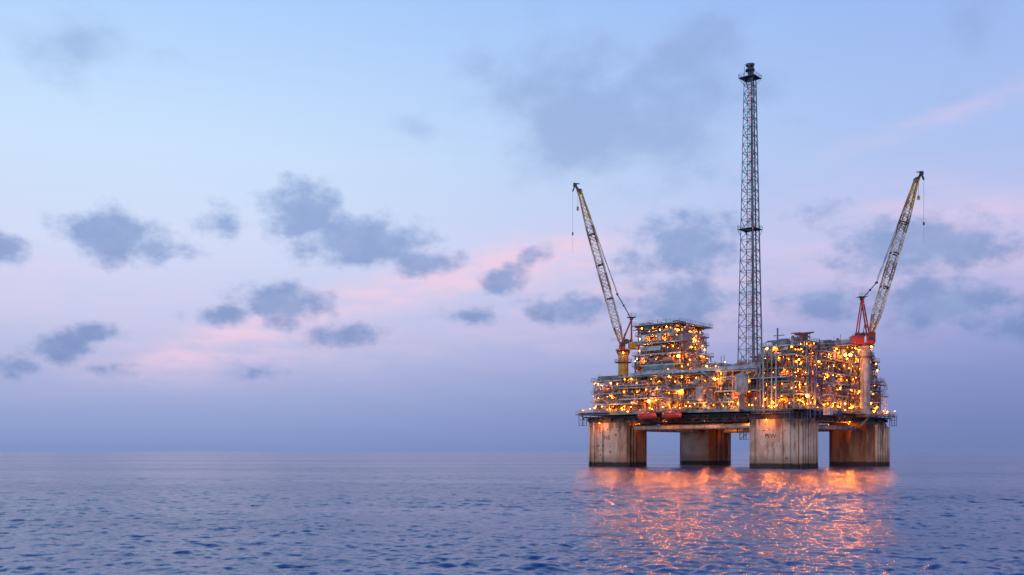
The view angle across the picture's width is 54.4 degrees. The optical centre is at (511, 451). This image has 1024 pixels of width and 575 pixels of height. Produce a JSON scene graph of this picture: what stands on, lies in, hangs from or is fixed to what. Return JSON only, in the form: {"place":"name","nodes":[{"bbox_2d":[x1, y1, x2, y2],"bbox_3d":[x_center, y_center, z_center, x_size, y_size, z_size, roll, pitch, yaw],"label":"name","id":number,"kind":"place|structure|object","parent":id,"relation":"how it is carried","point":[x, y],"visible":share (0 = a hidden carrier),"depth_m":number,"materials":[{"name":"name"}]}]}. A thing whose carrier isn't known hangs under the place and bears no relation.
{"place":"outdoors","nodes":[
{"label":"outdoors","id":0,"kind":"place"},
{"bbox_2d":[0,452,1023,574],"bbox_3d":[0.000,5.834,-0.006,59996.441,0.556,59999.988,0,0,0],"label":"sea","id":1,"kind":"structure","parent":0,"point":[386,513],"depth_m":90.35,"materials":[{"name":"blue liquid"}]},
{"bbox_2d":[575,318,896,468],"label":"offshore oil platform","id":2,"kind":"structure","parent":1,"relation":"in","point":[785,401],"depth_m":372.82,"materials":[{"name":"paint"}]},
{"bbox_2d":[572,183,639,375],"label":"pedestal crane","id":3,"kind":"object","parent":2,"relation":"on","point":[623,352],"visible":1,"depth_m":388.13,"materials":[{"name":"yellow paint"}]},
{"bbox_2d":[637,403,658,418],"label":"lifeboat","id":4,"kind":"object","parent":2,"relation":"on","point":[650,415],"visible":1,"depth_m":367.29,"materials":[{"name":"red paint"}]},
{"bbox_2d":[661,402,682,418],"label":"lifeboat","id":5,"kind":"object","parent":2,"relation":"on","point":[675,414],"visible":1,"depth_m":360.69,"materials":[{"name":"red paint"}]},
{"bbox_2d":[737,63,762,374],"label":"flare tower","id":6,"kind":"structure","parent":2,"relation":"on","point":[751,77],"depth_m":362.44,"materials":[{"name":"metal"}]},
{"bbox_2d":[850,171,924,413],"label":"pedestal crane","id":7,"kind":"object","parent":2,"relation":"on","point":[864,354],"visible":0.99,"depth_m":375.35,"materials":[{"name":"grey paint"}]},
{"bbox_2d":[0,0,1023,451],"label":"sky","id":8,"kind":"structure","parent":0,"point":[226,225],"materials":[{"name":"blue"}]}
]}

